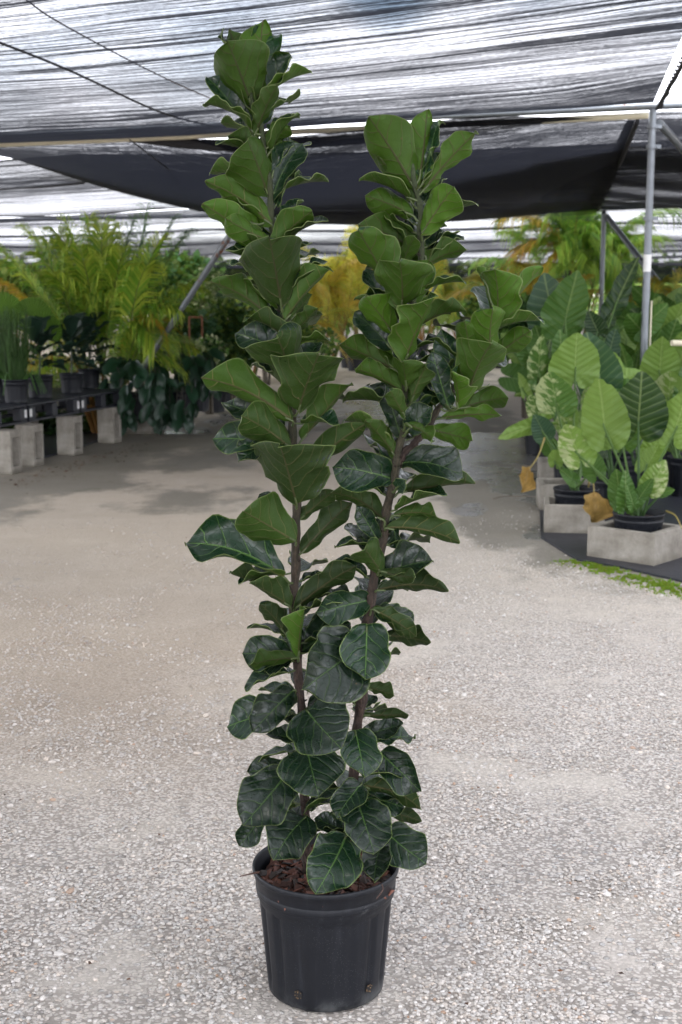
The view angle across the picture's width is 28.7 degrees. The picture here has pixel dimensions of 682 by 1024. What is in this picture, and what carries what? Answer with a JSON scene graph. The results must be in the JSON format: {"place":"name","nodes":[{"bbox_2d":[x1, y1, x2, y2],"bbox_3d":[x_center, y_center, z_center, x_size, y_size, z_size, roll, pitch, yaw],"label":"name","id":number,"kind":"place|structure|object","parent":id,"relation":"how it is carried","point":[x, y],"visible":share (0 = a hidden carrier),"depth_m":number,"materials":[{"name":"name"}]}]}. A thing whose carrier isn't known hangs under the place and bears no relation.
{"place":"outdoors","nodes":[
{"label":"outdoors","id":0,"kind":"place"},
{"bbox_2d":[0,156,646,215],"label":"shade cloth","id":1,"kind":"object","parent":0,"point":[625,181],"visible":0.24,"depth_m":18.12,"materials":[{"name":"grey fabric"}]},
{"bbox_2d":[0,207,164,216],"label":"cable","id":2,"kind":"object","parent":1,"relation":"attached to","point":[89,214],"visible":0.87,"depth_m":20.91,"materials":[{"name":"white metal"}]},
{"bbox_2d":[0,295,681,1023],"bbox_3d":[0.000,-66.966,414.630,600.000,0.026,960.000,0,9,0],"label":"ground","id":3,"kind":"structure","parent":0,"point":[164,487],"depth_m":5.26,"materials":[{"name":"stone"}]},
{"bbox_2d":[0,429,21,473],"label":"concrete block","id":4,"kind":"object","parent":3,"relation":"on","point":[10,453],"depth_m":12.56,"materials":[{"name":"grey concrete"}]},
{"bbox_2d":[15,423,43,466],"bbox_3d":[-3.076,-0.663,13.178,0.200,0.410,0.200,3,10,17],"label":"concrete block","id":5,"kind":"object","parent":3,"relation":"on","point":[32,444],"depth_m":13.09,"materials":[{"name":"grey concrete"}]},
{"bbox_2d":[0,404,27,426],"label":"plastic pallet","id":6,"kind":"object","parent":5,"relation":"on","point":[19,413],"visible":1,"depth_m":13.14,"materials":[{"name":"black plastic"}]},
{"bbox_2d":[4,288,123,369],"bbox_3d":[-4.649,-2.791,20.860,3.511,2.088,3.466,0,9,0],"label":"areca palm","id":7,"kind":"object","parent":3,"relation":"on","point":[50,342],"visible":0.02,"depth_m":20.61,"materials":[{"name":"green plant"}]},
{"bbox_2d":[56,415,82,455],"bbox_3d":[-2.861,-0.809,14.062,0.200,0.410,0.200,3,10,17],"label":"concrete block","id":8,"kind":"object","parent":3,"relation":"on","point":[69,436],"depth_m":13.98,"materials":[{"name":"grey concrete"}]},
{"bbox_2d":[0,395,79,421],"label":"plastic pallet","id":9,"kind":"object","parent":8,"relation":"on","point":[34,407],"visible":0.64,"depth_m":13.79,"materials":[{"name":"black plastic"}]},
{"bbox_2d":[0,306,47,401],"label":"potted plant","id":10,"kind":"object","parent":9,"relation":"on","point":[2,398],"visible":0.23,"depth_m":13.48,"materials":[{"name":"green plant"}]},
{"bbox_2d":[0,292,61,344],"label":"potted plant","id":11,"kind":"object","parent":9,"relation":"on","point":[37,307],"visible":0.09,"depth_m":14.21,"materials":[{"name":"green plant"}]},
{"bbox_2d":[0,306,66,403],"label":"potted plant","id":12,"kind":"object","parent":9,"relation":"on","point":[15,377],"visible":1,"depth_m":13.29,"materials":[{"name":"green plant"}]},
{"bbox_2d":[18,316,68,398],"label":"potted plant","id":13,"kind":"object","parent":9,"relation":"on","point":[40,336],"visible":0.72,"depth_m":13.94,"materials":[{"name":"green plant"}]},
{"bbox_2d":[43,415,97,457],"bbox_3d":[-5.871,-0.866,15.568,6.258,0.019,11.000,0,9,0],"label":"weed mat","id":14,"kind":"object","parent":3,"relation":"on","point":[50,444],"visible":0.04,"depth_m":15.12,"materials":[{"name":"black fabric"}]},
{"bbox_2d":[0,259,62,346],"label":"shrub","id":15,"kind":"object","parent":14,"relation":"on","point":[25,289],"visible":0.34,"depth_m":18.45,"materials":[{"name":"green plant"}]},
{"bbox_2d":[0,405,90,434],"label":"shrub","id":16,"kind":"object","parent":14,"relation":"on","point":[49,427],"visible":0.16,"depth_m":15.96,"materials":[{"name":"green plant"}]},
{"bbox_2d":[50,293,129,366],"bbox_3d":[-3.699,-2.512,19.344,1.454,1.838,1.156,0,9,0],"label":"shrub","id":17,"kind":"object","parent":14,"relation":"on","point":[66,315],"visible":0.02,"depth_m":19.08,"materials":[{"name":"green plant"}]},
{"bbox_2d":[77,389,132,421],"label":"shrub","id":18,"kind":"object","parent":14,"relation":"on","point":[84,416],"visible":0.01,"depth_m":16.73,"materials":[{"name":"green plant"}]},
{"bbox_2d":[0,201,232,433],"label":"areca palm","id":19,"kind":"object","parent":14,"relation":"on","point":[88,274],"visible":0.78,"depth_m":15.29,"materials":[{"name":"green plant"}]},
{"bbox_2d":[127,252,192,315],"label":"shrub","id":20,"kind":"object","parent":14,"relation":"on","point":[177,274],"visible":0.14,"depth_m":19.57,"materials":[{"name":"green plant"}]},
{"bbox_2d":[97,406,121,442],"bbox_3d":[-2.634,-0.991,15.162,0.200,0.410,0.200,3,10,17],"label":"concrete block","id":21,"kind":"object","parent":3,"relation":"on","point":[109,424],"depth_m":15.07,"materials":[{"name":"grey concrete"}]},
{"bbox_2d":[6,388,119,412],"bbox_3d":[-3.107,-1.261,14.955,1.000,0.180,1.060,3,10,17],"label":"plastic pallet","id":22,"kind":"object","parent":21,"relation":"on","point":[97,394],"visible":0.49,"depth_m":14.79,"materials":[{"name":"black plastic"}]},
{"bbox_2d":[41,312,98,393],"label":"potted plant","id":23,"kind":"object","parent":22,"relation":"on","point":[71,382],"visible":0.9,"depth_m":14.60,"materials":[{"name":"green plant"}]},
{"bbox_2d":[63,311,119,388],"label":"potted plant","id":24,"kind":"object","parent":22,"relation":"on","point":[91,378],"visible":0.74,"depth_m":15.36,"materials":[{"name":"green plant"}]},
{"bbox_2d":[99,356,169,435],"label":"trailing plant","id":25,"kind":"object","parent":3,"relation":"on","point":[141,404],"visible":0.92,"depth_m":15.29,"materials":[{"name":"green plant"}]},
{"bbox_2d":[125,420,153,433],"bbox_3d":[-2.416,-1.054,16.182,0.360,0.200,0.200,3,10,17],"label":"concrete block","id":26,"kind":"object","parent":3,"relation":"on","point":[145,427],"depth_m":16.08,"materials":[{"name":"grey concrete"}]},
{"bbox_2d":[115,330,181,384],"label":"shrub","id":27,"kind":"object","parent":3,"relation":"on","point":[163,353],"visible":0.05,"depth_m":17.04,"materials":[{"name":"green plant"}]},
{"bbox_2d":[153,377,198,434],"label":"trailing plant","id":28,"kind":"object","parent":3,"relation":"on","point":[179,402],"visible":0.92,"depth_m":15.63,"materials":[{"name":"green plant"}]},
{"bbox_2d":[129,235,230,387],"bbox_3d":[-1.974,-2.088,15.239,1.891,2.201,0.068,6,11,31],"label":"steel brace","id":29,"kind":"object","parent":3,"relation":"on","point":[204,274],"visible":0.48,"depth_m":14.95,"materials":[{"name":"grey metal"}]},
{"bbox_2d":[152,305,221,357],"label":"shrub","id":30,"kind":"object","parent":3,"relation":"on","point":[195,329],"visible":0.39,"depth_m":18.21,"materials":[{"name":"green plant"}]},
{"bbox_2d":[164,248,212,382],"bbox_3d":[-2.434,-2.979,20.832,1.127,2.272,0.978,0,9,0],"label":"shrub","id":31,"kind":"object","parent":3,"relation":"on","point":[195,261],"visible":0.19,"depth_m":20.51,"materials":[{"name":"green plant"}]},
{"bbox_2d":[188,316,202,356],"bbox_3d":[-1.922,-2.283,17.665,0.192,0.620,0.022,0,9,0],"label":"wooden frame","id":32,"kind":"object","parent":3,"relation":"on","point":[201,317],"visible":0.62,"depth_m":17.62,"materials":[{"name":"red wood"}]},
{"bbox_2d":[169,348,224,411],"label":"trailing plant","id":33,"kind":"object","parent":3,"relation":"on","point":[198,366],"visible":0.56,"depth_m":16.31,"materials":[{"name":"green plant"}]},
{"bbox_2d":[188,263,230,322],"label":"shrub","id":34,"kind":"object","parent":3,"relation":"on","point":[198,305],"visible":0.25,"depth_m":19.65,"materials":[{"name":"green plant"}]},
{"bbox_2d":[189,334,229,414],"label":"shrub","id":35,"kind":"object","parent":3,"relation":"on","point":[209,342],"visible":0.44,"depth_m":17.34,"materials":[{"name":"green plant"}]},
{"bbox_2d":[203,391,225,411],"bbox_3d":[-1.824,-1.606,18.993,0.403,0.360,0.403,0,9,0],"label":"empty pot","id":36,"kind":"object","parent":3,"relation":"on","point":[218,406],"visible":0.17,"depth_m":18.87,"materials":[{"name":"black plastic"}]},
{"bbox_2d":[225,392,229,401],"bbox_3d":[-1.753,-1.769,19.980,0.403,0.360,0.403,0,9,0],"label":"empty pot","id":37,"kind":"object","parent":3,"relation":"on","point":[227,397],"visible":0.01,"depth_m":19.83,"materials":[{"name":"black plastic"}]},
{"bbox_2d":[204,292,256,399],"bbox_3d":[-1.530,-2.351,18.878,0.800,1.671,0.751,5,11,26],"label":"shrub","id":38,"kind":"object","parent":3,"relation":"on","point":[233,324],"visible":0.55,"depth_m":18.68,"materials":[{"name":"green plant"}]},
{"bbox_2d":[186,275,326,377],"bbox_3d":[-1.710,-3.012,22.022,2.321,2.145,2.705,3,10,19],"label":"areca palm","id":39,"kind":"object","parent":3,"relation":"on","point":[255,369],"visible":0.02,"depth_m":21.84,"materials":[{"name":"green plant"}]},
{"bbox_2d":[241,277,289,384],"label":"shrub","id":40,"kind":"object","parent":3,"relation":"on","point":[266,378],"depth_m":22.91,"materials":[{"name":"green plant"}]},
{"bbox_2d":[236,260,365,362],"bbox_3d":[-0.830,-3.687,25.677,3.162,2.282,3.551,3,10,16],"label":"areca palm","id":41,"kind":"object","parent":3,"relation":"on","point":[318,291],"visible":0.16,"depth_m":25.10,"materials":[{"name":"yellow plant"}]},
{"bbox_2d":[301,324,340,355],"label":"shrub","id":42,"kind":"object","parent":3,"relation":"on","point":[307,331],"visible":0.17,"depth_m":24.68,"materials":[{"name":"green plant"}]},
{"bbox_2d":[319,293,356,357],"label":"shrub","id":43,"kind":"object","parent":3,"relation":"on","point":[347,329],"visible":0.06,"depth_m":31.50,"materials":[{"name":"green plant"}]},
{"bbox_2d":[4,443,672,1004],"bbox_3d":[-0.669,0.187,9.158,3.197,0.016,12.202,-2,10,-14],"label":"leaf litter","id":44,"kind":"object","parent":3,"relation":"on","point":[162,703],"visible":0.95,"depth_m":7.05,"materials":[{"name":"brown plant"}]},
{"bbox_2d":[342,249,362,333],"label":"shrub","id":45,"kind":"object","parent":3,"relation":"on","point":[347,250],"depth_m":30.45,"materials":[{"name":"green plant"}]},
{"bbox_2d":[184,19,543,1011],"bbox_3d":[0.046,0.038,3.115,0.834,2.307,0.408,0,9,0],"label":"potted fig tree","id":46,"kind":"object","parent":3,"relation":"on","point":[326,897],"visible":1,"depth_m":3.07,"materials":[{"name":"green plant"}]},
{"bbox_2d":[300,226,443,356],"bbox_3d":[-0.219,-4.382,26.437,3.130,3.405,4.079,-8,12,-40],"label":"areca palm","id":47,"kind":"object","parent":3,"relation":"on","point":[337,299],"visible":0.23,"depth_m":26.24,"materials":[{"name":"yellow plant"}]},
{"bbox_2d":[315,258,450,370],"bbox_3d":[0.578,-4.203,28.326,3.629,2.433,3.680,0,9,0],"label":"areca palm","id":48,"kind":"object","parent":3,"relation":"on","point":[354,363],"visible":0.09,"depth_m":28.50,"materials":[{"name":"green plant"}]},
{"bbox_2d":[129,283,681,313],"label":"trees","id":49,"kind":"object","parent":3,"relation":"on","point":[596,308],"depth_m":100.48,"materials":[{"name":"green plant"}]},
{"bbox_2d":[421,296,453,339],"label":"shrub","id":50,"kind":"object","parent":3,"relation":"on","point":[427,331],"visible":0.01,"depth_m":41.52,"materials":[{"name":"green plant"}]},
{"bbox_2d":[416,259,464,354],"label":"areca palm","id":51,"kind":"object","parent":3,"relation":"on","point":[439,265],"visible":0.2,"depth_m":35.61,"materials":[{"name":"green plant"}]},
{"bbox_2d":[422,270,469,338],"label":"areca palm","id":52,"kind":"object","parent":3,"relation":"on","point":[451,319],"visible":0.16,"depth_m":36.04,"materials":[{"name":"green plant"}]},
{"bbox_2d":[443,277,480,335],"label":"shrub","id":53,"kind":"object","parent":3,"relation":"on","point":[461,298],"visible":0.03,"depth_m":43.20,"materials":[{"name":"green plant"}]},
{"bbox_2d":[456,285,481,321],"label":"shrub","id":54,"kind":"object","parent":3,"relation":"on","point":[473,306],"visible":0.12,"depth_m":33.43,"materials":[{"name":"green plant"}]},
{"bbox_2d":[445,266,533,367],"bbox_3d":[3.670,-4.256,29.209,3.205,2.250,2.542,-6,11,-34],"label":"areca palm","id":55,"kind":"object","parent":3,"relation":"on","point":[456,294],"visible":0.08,"depth_m":29.37,"materials":[{"name":"green plant"}]},
{"bbox_2d":[498,291,529,418],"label":"shrub","id":56,"kind":"object","parent":3,"relation":"on","point":[525,299],"visible":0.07,"depth_m":16.71,"materials":[{"name":"green plant"}]},
{"bbox_2d":[493,496,535,498],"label":"fallen stalk","id":57,"kind":"object","parent":3,"relation":"on","point":[516,496],"visible":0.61,"depth_m":11.05,"materials":[{"name":"brown plant"}]},
{"bbox_2d":[498,333,543,454],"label":"elephant ear plant","id":58,"kind":"object","parent":3,"relation":"on","point":[513,368],"visible":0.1,"depth_m":13.67,"materials":[{"name":"green plant"}]},
{"bbox_2d":[457,260,602,394],"bbox_3d":[3.055,-3.011,21.800,2.084,2.216,2.659,8,12,39],"label":"areca palm","id":59,"kind":"object","parent":3,"relation":"on","point":[528,289],"visible":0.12,"depth_m":21.34,"materials":[{"name":"green plant"}]},
{"bbox_2d":[457,208,680,333],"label":"areca palm","id":60,"kind":"object","parent":3,"relation":"on","point":[578,241],"visible":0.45,"depth_m":25.18,"materials":[{"name":"green plant"}]},
{"bbox_2d":[598,214,605,314],"bbox_3d":[4.788,-3.937,24.528,0.090,3.150,0.090,0,9,0],"label":"steel pole","id":61,"kind":"object","parent":3,"relation":"on","point":[602,253],"visible":0.39,"depth_m":24.38,"materials":[{"name":"grey metal"}]},
{"bbox_2d":[605,214,667,292],"bbox_3d":[5.549,-3.871,23.018,0.110,2.657,3.384,-4,10,-25],"label":"steel brace","id":62,"kind":"object","parent":61,"relation":"attached to","point":[622,236],"visible":0.66,"depth_m":23.78,"materials":[{"name":"grey metal"}]},
{"bbox_2d":[535,448,681,581],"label":"weed mat","id":63,"kind":"object","parent":3,"relation":"on","point":[573,545],"visible":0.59,"depth_m":8.91,"materials":[{"name":"black fabric"}]},
{"bbox_2d":[537,457,553,477],"bbox_3d":[1.982,-0.360,11.918,0.420,0.215,0.400,0,9,3],"label":"concrete block","id":64,"kind":"object","parent":63,"relation":"on","point":[544,470],"depth_m":11.73,"materials":[{"name":"grey concrete"}]},
{"bbox_2d":[536,478,592,509],"bbox_3d":[1.776,-0.137,10.571,0.420,0.215,0.400,0,9,3],"label":"concrete block","id":65,"kind":"object","parent":63,"relation":"on","point":[544,486],"depth_m":10.49,"materials":[{"name":"grey concrete"}]},
{"bbox_2d":[544,496,604,533],"bbox_3d":[1.671,0.027,9.581,0.420,0.215,0.400,1,10,8],"label":"concrete block","id":66,"kind":"object","parent":63,"relation":"on","point":[564,518],"depth_m":9.39,"materials":[{"name":"grey concrete"}]},
{"bbox_2d":[498,330,628,522],"bbox_3d":[1.609,-0.579,9.524,0.899,1.409,1.511,3,10,18],"label":"elephant ear plant","id":67,"kind":"object","parent":66,"relation":"on","point":[559,364],"visible":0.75,"depth_m":9.56,"materials":[{"name":"green plant"}]},
{"bbox_2d":[513,257,638,477],"bbox_3d":[1.901,-1.154,11.313,1.096,1.980,0.545,5,11,28],"label":"elephant ear plant","id":68,"kind":"object","parent":63,"relation":"on","point":[555,305],"visible":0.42,"depth_m":11.15,"materials":[{"name":"green plant"}]},
{"bbox_2d":[577,379,641,505],"bbox_3d":[2.039,-0.493,10.085,0.542,1.076,0.750,5,11,29],"label":"elephant ear plant","id":69,"kind":"object","parent":63,"relation":"on","point":[602,485],"visible":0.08,"depth_m":10.19,"materials":[{"name":"green plant"}]},
{"bbox_2d":[584,267,681,330],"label":"plant","id":70,"kind":"object","parent":63,"relation":"on","point":[657,285],"visible":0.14,"depth_m":19.47,"materials":[{"name":"green plant"}]},
{"bbox_2d":[598,303,668,471],"bbox_3d":[2.459,-1.036,11.743,0.780,1.605,0.916,0,9,0],"label":"elephant ear plant","id":71,"kind":"object","parent":63,"relation":"on","point":[628,328],"visible":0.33,"depth_m":11.34,"materials":[{"name":"green plant"}]},
{"bbox_2d":[587,520,681,565],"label":"concrete block","id":72,"kind":"object","parent":63,"relation":"on","point":[607,540],"depth_m":8.42,"materials":[{"name":"grey concrete"}]},
{"bbox_2d":[558,371,681,532],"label":"elephant ear plant","id":73,"kind":"object","parent":72,"relation":"on","point":[630,411],"visible":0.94,"depth_m":8.44,"materials":[{"name":"green plant"}]},
{"bbox_2d":[619,362,650,498],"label":"elephant ear plant","id":74,"kind":"object","parent":63,"relation":"on","point":[631,373],"visible":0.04,"depth_m":10.87,"materials":[{"name":"green plant"}]},
{"bbox_2d":[612,285,663,447],"bbox_3d":[3.296,-1.556,14.397,0.887,1.765,0.900,0,9,0],"label":"elephant ear plant","id":75,"kind":"object","parent":63,"relation":"on","point":[655,298],"visible":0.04,"depth_m":14.52,"materials":[{"name":"green plant"}]},
{"bbox_2d":[619,332,681,496],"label":"elephant ear plant","id":76,"kind":"object","parent":63,"relation":"on","point":[660,365],"visible":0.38,"depth_m":11.06,"materials":[{"name":"green plant"}]},
{"bbox_2d":[640,109,661,443],"bbox_3d":[2.575,-1.739,11.202,0.120,3.170,0.090,0,9,0],"label":"steel pole","id":77,"kind":"object","parent":63,"relation":"on","point":[651,147],"visible":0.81,"depth_m":11.08,"materials":[{"name":"grey metal"}]},
{"bbox_2d":[343,100,681,123],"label":"roof pipe","id":78,"kind":"object","parent":77,"relation":"on","point":[675,104],"visible":0.27,"depth_m":11.11,"materials":[{"name":"metal"}]},
{"bbox_2d":[135,139,227,150],"bbox_3d":[-0.821,-3.402,12.235,2.457,0.177,0.220,3,10,15],"label":"rolled cloth","id":79,"kind":"object","parent":78,"relation":"hanging from","point":[191,144],"visible":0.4,"depth_m":12.31,"materials":[{"name":"black fabric"}]},
{"bbox_2d":[0,116,634,224],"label":"shade cloth","id":80,"kind":"object","parent":78,"relation":"hanging from","point":[513,166],"visible":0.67,"depth_m":13.37,"materials":[{"name":"black fabric"}]},
{"bbox_2d":[0,182,84,189],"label":"cable","id":81,"kind":"object","parent":80,"relation":"attached to","point":[42,186],"visible":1,"depth_m":16.86,"materials":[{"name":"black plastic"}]},
{"bbox_2d":[129,139,168,169],"bbox_3d":[-1.746,-3.455,13.210,0.101,0.210,2.366,1,9,6],"label":"cable","id":82,"kind":"object","parent":80,"relation":"hanging from","point":[148,153],"visible":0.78,"depth_m":12.35,"materials":[{"name":"black metal"}]},
{"bbox_2d":[598,119,639,209],"bbox_3d":[3.559,-4.350,17.625,0.050,0.123,13.467,2,10,9],"label":"lacing rope","id":83,"kind":"object","parent":80,"relation":"attached to","point":[630,137],"visible":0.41,"depth_m":12.36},
{"bbox_2d":[0,112,648,146],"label":"water pipe","id":84,"kind":"object","parent":78,"relation":"hanging from","point":[608,117],"visible":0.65,"depth_m":11.91,"materials":[{"name":"beige plastic"}]},
{"bbox_2d":[0,0,681,142],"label":"shade cloth","id":85,"kind":"object","parent":78,"relation":"hanging from","point":[491,56],"visible":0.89,"depth_m":8.24,"materials":[{"name":"grey fabric"}]},
{"bbox_2d":[0,43,174,117],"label":"cable","id":86,"kind":"object","parent":85,"relation":"attached to","point":[109,89],"visible":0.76,"depth_m":8.72,"materials":[{"name":"black metal"}]},
{"bbox_2d":[160,76,209,98],"bbox_3d":[-1.190,-2.763,8.267,0.061,0.058,4.103,1,10,9],"label":"cable","id":87,"kind":"object","parent":85,"relation":"attached to","point":[187,88],"visible":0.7,"depth_m":9.23,"materials":[{"name":"metal"}]},
{"bbox_2d":[655,56,681,110],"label":"lacing rope","id":88,"kind":"object","parent":77,"relation":"attached to","point":[666,93],"visible":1,"depth_m":9.37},
{"bbox_2d":[656,119,681,152],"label":"steel brace","id":89,"kind":"object","parent":77,"relation":"attached to","point":[670,135],"visible":1,"depth_m":11.16,"materials":[{"name":"grey metal"}]},
{"bbox_2d":[630,302,681,471],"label":"elephant ear plant","id":90,"kind":"object","parent":63,"relation":"on","point":[671,327],"visible":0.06,"depth_m":12.27,"materials":[{"name":"green plant"}]},
{"bbox_2d":[657,287,681,307],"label":"elephant ear plant","id":91,"kind":"object","parent":63,"relation":"on","point":[673,297],"visible":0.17,"depth_m":14.99,"materials":[{"name":"green plant"}]},
{"bbox_2d":[550,558,681,599],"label":"moss","id":92,"kind":"object","parent":3,"relation":"on","point":[670,585],"visible":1,"depth_m":7.96,"materials":[{"name":"green plant"}]},
{"bbox_2d":[0,241,681,256],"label":"shade cloth","id":93,"kind":"object","parent":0,"point":[329,250],"visible":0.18,"depth_m":43.37,"materials":[{"name":"grey fabric"}]},
{"bbox_2d":[0,251,681,263],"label":"shade cloth","id":94,"kind":"object","parent":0,"point":[472,255],"visible":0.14,"depth_m":52.97,"materials":[{"name":"white fabric"}]},
{"bbox_2d":[0,22,681,256],"label":"sky","id":95,"kind":"structure","parent":0,"point":[676,90],"materials":[{"name":"white"}]},
{"bbox_2d":[340,351,347,367],"bbox_3d":[0.170,-3.404,29.845,0.403,0.360,0.403,0,9,0],"label":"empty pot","id":96,"kind":"object","parent":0,"point":[344,363],"visible":0.31,"depth_m":29.71,"materials":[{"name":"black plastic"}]},
{"bbox_2d":[25,258,681,267],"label":"shade cloth","id":97,"kind":"object","parent":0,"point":[674,262],"visible":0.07,"depth_m":65.40,"materials":[{"name":"fabric"}]},
{"bbox_2d":[51,265,681,282],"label":"shade cloth","id":98,"kind":"object","parent":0,"point":[662,272],"visible":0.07,"depth_m":70.38,"materials":[{"name":"fabric"}]},
{"bbox_2d":[670,340,681,345],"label":"hose pipe","id":99,"kind":"object","parent":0,"point":[675,342],"visible":1,"depth_m":10.52,"materials":[{"name":"beige plastic"}]},
{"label":"roof pipe","id":100,"kind":"object","parent":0,"visible":0},
{"bbox_2d":[0,208,681,237],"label":"shade cloth","id":101,"kind":"object","parent":100,"relation":"hanging from","point":[198,220],"visible":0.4,"depth_m":26.67,"materials":[{"name":"grey fabric"}]},
{"bbox_2d":[0,224,681,248],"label":"shade cloth","id":102,"kind":"object","parent":100,"relation":"hanging from","point":[200,238],"visible":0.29,"depth_m":34.59,"materials":[{"name":"grey fabric"}]},
{"bbox_2d":[590,110,681,208],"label":"shade cloth","id":103,"kind":"object","parent":100,"relation":"on","point":[668,176],"visible":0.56,"depth_m":14.24,"materials":[{"name":"black fabric"}]},
{"bbox_3d":[-3.437,-1.243,16.679,0.200,0.410,0.200,3,10,17],"label":"concrete block","id":104,"kind":"object","parent":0,"visible":0},
{"bbox_2d":[28,348,111,410],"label":"shrub","id":105,"kind":"object","parent":104,"relation":"on","point":[56,383],"visible":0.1,"depth_m":16.40,"materials":[{"name":"green plant"}]}
]}

